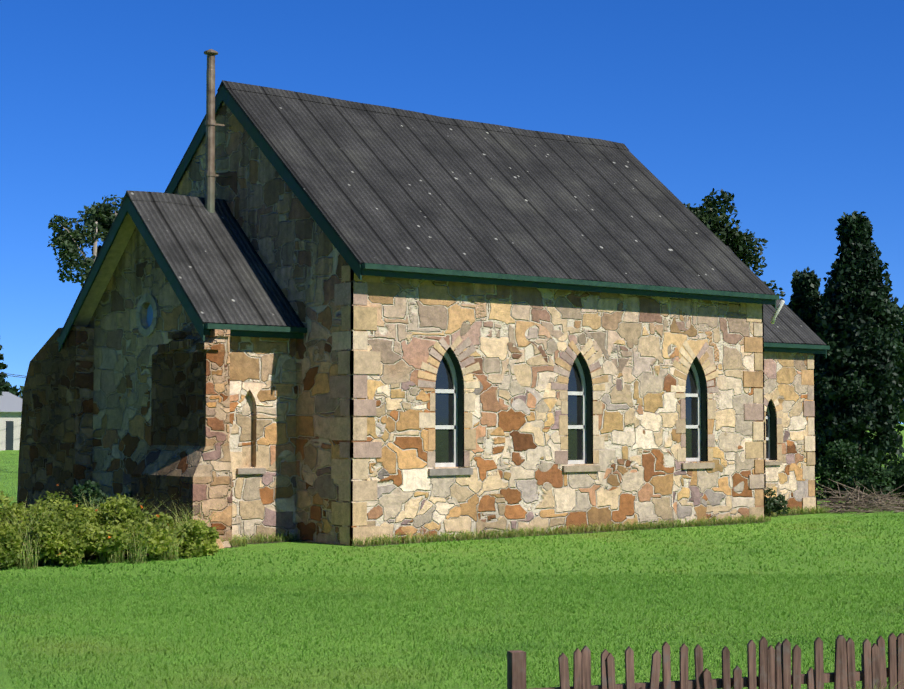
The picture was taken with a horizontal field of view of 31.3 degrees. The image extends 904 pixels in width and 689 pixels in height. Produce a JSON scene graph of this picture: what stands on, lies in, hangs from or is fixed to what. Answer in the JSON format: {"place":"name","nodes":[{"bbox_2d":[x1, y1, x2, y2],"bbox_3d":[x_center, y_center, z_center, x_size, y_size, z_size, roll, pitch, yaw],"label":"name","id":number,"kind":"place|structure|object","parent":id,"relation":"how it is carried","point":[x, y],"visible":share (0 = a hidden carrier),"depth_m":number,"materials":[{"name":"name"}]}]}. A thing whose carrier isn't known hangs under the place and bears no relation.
{"place":"outdoors","nodes":[
{"label":"outdoors","id":0,"kind":"place"},
{"bbox_2d":[0,424,903,688],"bbox_3d":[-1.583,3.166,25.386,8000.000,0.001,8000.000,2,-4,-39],"label":"ground","id":1,"kind":"structure","parent":0,"point":[9,460],"depth_m":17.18,"materials":[{"name":"green plant"}]},
{"bbox_2d":[0,377,5,395],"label":"tree","id":2,"kind":"object","parent":1,"relation":"on","point":[2,381],"visible":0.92,"depth_m":118.80,"materials":[{"name":"green plant"}]},
{"bbox_2d":[0,338,10,392],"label":"norfolk pine","id":3,"kind":"object","parent":1,"relation":"on","point":[3,366],"visible":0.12,"depth_m":138.53,"materials":[{"name":"green plant"}]},
{"bbox_2d":[0,412,21,450],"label":"house walls","id":4,"kind":"structure","parent":1,"relation":"on","point":[15,417],"depth_m":116.36,"materials":[{"name":"white paint"}]},
{"bbox_2d":[6,421,13,449],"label":"house openings","id":5,"kind":"object","parent":4,"relation":"in","point":[9,433],"visible":0.43,"depth_m":116.02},
{"bbox_2d":[0,392,21,411],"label":"house roof","id":6,"kind":"structure","parent":4,"relation":"on","point":[9,402],"depth_m":118.14,"materials":[{"name":"white metal"}]},
{"bbox_2d":[1,381,23,398],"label":"tree","id":7,"kind":"object","parent":1,"relation":"on","point":[13,390],"visible":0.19,"depth_m":163.17,"materials":[{"name":"green plant"}]},
{"bbox_2d":[0,373,25,377],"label":"power lines","id":8,"kind":"object","parent":1,"relation":"on","point":[13,376],"visible":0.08,"depth_m":108.39,"materials":[{"name":"grey metal"}]},
{"bbox_2d":[0,484,147,565],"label":"shrub","id":9,"kind":"object","parent":1,"relation":"on","point":[85,510],"visible":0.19,"depth_m":22.25,"materials":[{"name":"green plant"}]},
{"bbox_2d":[47,194,123,286],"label":"eucalypt","id":10,"kind":"object","parent":1,"relation":"on","point":[98,219],"visible":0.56,"depth_m":61.20,"materials":[{"name":"green plant"}]},
{"bbox_2d":[59,480,139,511],"bbox_3d":[-5.587,2.782,26.648,2.265,1.115,1.676,2,-4,-39],"label":"shade shrub","id":11,"kind":"object","parent":1,"relation":"on","point":[97,493],"depth_m":26.31,"materials":[{"name":"green plant"}]},
{"bbox_2d":[0,490,217,568],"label":"tall grass","id":12,"kind":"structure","parent":1,"relation":"on","point":[29,562],"depth_m":22.28,"materials":[{"name":"green plant"}]},
{"bbox_2d":[0,493,220,568],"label":"shrub","id":13,"kind":"object","parent":1,"relation":"on","point":[199,538],"visible":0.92,"depth_m":22.43,"materials":[{"name":"green plant"}]},
{"bbox_2d":[17,326,232,541],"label":"porch piers","id":14,"kind":"structure","parent":1,"relation":"on","point":[190,398],"depth_m":26.39,"materials":[{"name":"brown stone"}]},
{"bbox_2d":[132,335,231,476],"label":"pier weatherings","id":15,"kind":"object","parent":14,"relation":"on","point":[188,461],"visible":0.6,"depth_m":25.46,"materials":[{"name":"stone"}]},
{"bbox_2d":[87,227,194,499],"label":"porch wall","id":16,"kind":"structure","parent":1,"relation":"on","point":[124,349],"depth_m":28.12,"materials":[{"name":"beige stone"}]},
{"bbox_2d":[216,539,230,548],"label":"loose stones","id":17,"kind":"object","parent":1,"relation":"on","point":[221,544],"visible":0.21,"depth_m":24.91,"materials":[{"name":"beige stone"}]},
{"bbox_2d":[136,265,816,544],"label":"stone trim","id":18,"kind":"structure","parent":1,"relation":"on","point":[354,386],"depth_m":26.96,"materials":[{"name":"beige stone"}]},
{"bbox_2d":[174,101,814,545],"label":"church walls","id":19,"kind":"structure","parent":1,"relation":"on","point":[284,407],"depth_m":27.58,"materials":[{"name":"stone"}]},
{"bbox_2d":[72,213,135,326],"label":"verge soffits","id":20,"kind":"object","parent":19,"relation":"on","point":[107,269],"visible":0.15,"depth_m":28.52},
{"bbox_2d":[147,304,153,326],"bbox_3d":[-5.112,-0.498,27.648,0.001,0.470,0.470,2,-4,-39],"label":"round window","id":21,"kind":"structure","parent":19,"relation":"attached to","point":[150,317],"depth_m":27.74,"materials":[{"name":"blue glass"}]},
{"bbox_2d":[59,190,825,344],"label":"porch annex roofs","id":22,"kind":"structure","parent":19,"relation":"on","point":[218,268],"depth_m":27.07,"materials":[{"name":"grey metal"}]},
{"bbox_2d":[204,49,230,212],"bbox_3d":[-4.111,-3.662,28.370,0.555,3.030,0.250,2,-4,-39],"label":"flue pipe","id":23,"kind":"object","parent":22,"relation":"on","point":[210,174],"visible":0.96,"depth_m":28.22,"materials":[{"name":"grey metal"}]},
{"bbox_2d":[57,86,829,357],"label":"roof trim","id":24,"kind":"structure","parent":19,"relation":"attached to","point":[371,269],"depth_m":27.52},
{"bbox_2d":[164,80,775,294],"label":"main roof","id":25,"kind":"structure","parent":19,"relation":"on","point":[377,184],"depth_m":29.66,"materials":[{"name":"grey metal"}]},
{"bbox_2d":[435,351,769,466],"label":"window frames","id":26,"kind":"structure","parent":19,"relation":"in","point":[582,393],"depth_m":28.93,"materials":[{"name":"white wood"}]},
{"bbox_2d":[435,356,767,462],"bbox_3d":[3.436,1.223,30.183,10.316,2.050,0.837,3,-4,-47],"label":"window glass","id":27,"kind":"object","parent":26,"relation":"in","point":[444,437],"visible":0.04,"depth_m":28.80,"materials":[{"name":"glass"}]},
{"bbox_2d":[447,347,776,466],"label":"window reveal liners","id":28,"kind":"object","parent":19,"relation":"attached to","point":[589,407],"depth_m":28.94,"materials":[{"name":"paint"}]},
{"bbox_2d":[770,300,784,323],"bbox_3d":[6.435,-0.640,31.927,0.086,0.471,0.380,2,-3,-32],"label":"gutter outlet","id":29,"kind":"object","parent":19,"relation":"attached to","point":[778,309],"visible":1,"depth_m":31.91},
{"bbox_2d":[224,513,809,547],"bbox_3d":[2.283,3.358,29.402,15.320,0.001,1.853,2,-4,-39],"label":"soil wall foot","id":30,"kind":"object","parent":1,"relation":"on","point":[519,536],"visible":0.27,"depth_m":27.46},
{"bbox_2d":[220,505,830,546],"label":"grass tufts","id":31,"kind":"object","parent":1,"relation":"on","point":[238,541],"depth_m":27.67,"materials":[{"name":"green plant"}]},
{"bbox_2d":[507,632,903,688],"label":"picket fence","id":32,"kind":"object","parent":1,"relation":"on","point":[775,668],"visible":1,"depth_m":9.94,"materials":[{"name":"brown wood"}]},
{"bbox_2d":[529,676,903,688],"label":"tall grass tufts","id":33,"kind":"object","parent":1,"relation":"on","point":[857,683],"visible":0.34,"depth_m":10.11,"materials":[{"name":"green plant"}]},
{"bbox_2d":[684,188,785,299],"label":"tree","id":34,"kind":"object","parent":1,"relation":"on","point":[734,239],"visible":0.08,"depth_m":56.92,"materials":[{"name":"green plant"}]},
{"bbox_2d":[764,487,789,516],"bbox_3d":[6.600,3.244,33.323,0.671,0.635,0.570,0,-3,-8],"label":"shrub","id":35,"kind":"object","parent":1,"relation":"on","point":[773,505],"visible":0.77,"depth_m":33.20,"materials":[{"name":"green plant"}]},
{"bbox_2d":[788,267,828,469],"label":"conifer","id":36,"kind":"object","parent":1,"relation":"on","point":[805,305],"visible":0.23,"depth_m":51.85,"materials":[{"name":"green plant"}]},
{"bbox_2d":[815,439,885,499],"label":"bush","id":37,"kind":"object","parent":1,"relation":"on","point":[844,465],"visible":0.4,"depth_m":40.44,"materials":[{"name":"green plant"}]},
{"bbox_2d":[812,211,903,466],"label":"conifer","id":38,"kind":"object","parent":1,"relation":"on","point":[855,332],"visible":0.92,"depth_m":49.33,"materials":[{"name":"green plant"}]},
{"bbox_2d":[816,479,903,514],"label":"brush pile","id":39,"kind":"object","parent":1,"relation":"on","point":[878,502],"visible":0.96,"depth_m":35.36,"materials":[{"name":"brown wood"}]},
{"bbox_2d":[843,455,903,501],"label":"bush","id":40,"kind":"object","parent":1,"relation":"on","point":[876,478],"visible":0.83,"depth_m":37.44,"materials":[{"name":"green plant"}]},
{"bbox_2d":[861,304,903,430],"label":"tree","id":41,"kind":"object","parent":1,"relation":"on","point":[900,339],"depth_m":102.09,"materials":[{"name":"green plant"}]},
{"bbox_2d":[0,514,903,576],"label":"lawn","id":42,"kind":"structure","parent":0,"point":[592,551],"depth_m":23.57,"materials":[{"name":"green plant"}]},
{"bbox_2d":[0,0,903,423],"label":"sky","id":43,"kind":"structure","parent":0,"point":[792,109],"materials":[{"name":"blue"}]}
]}

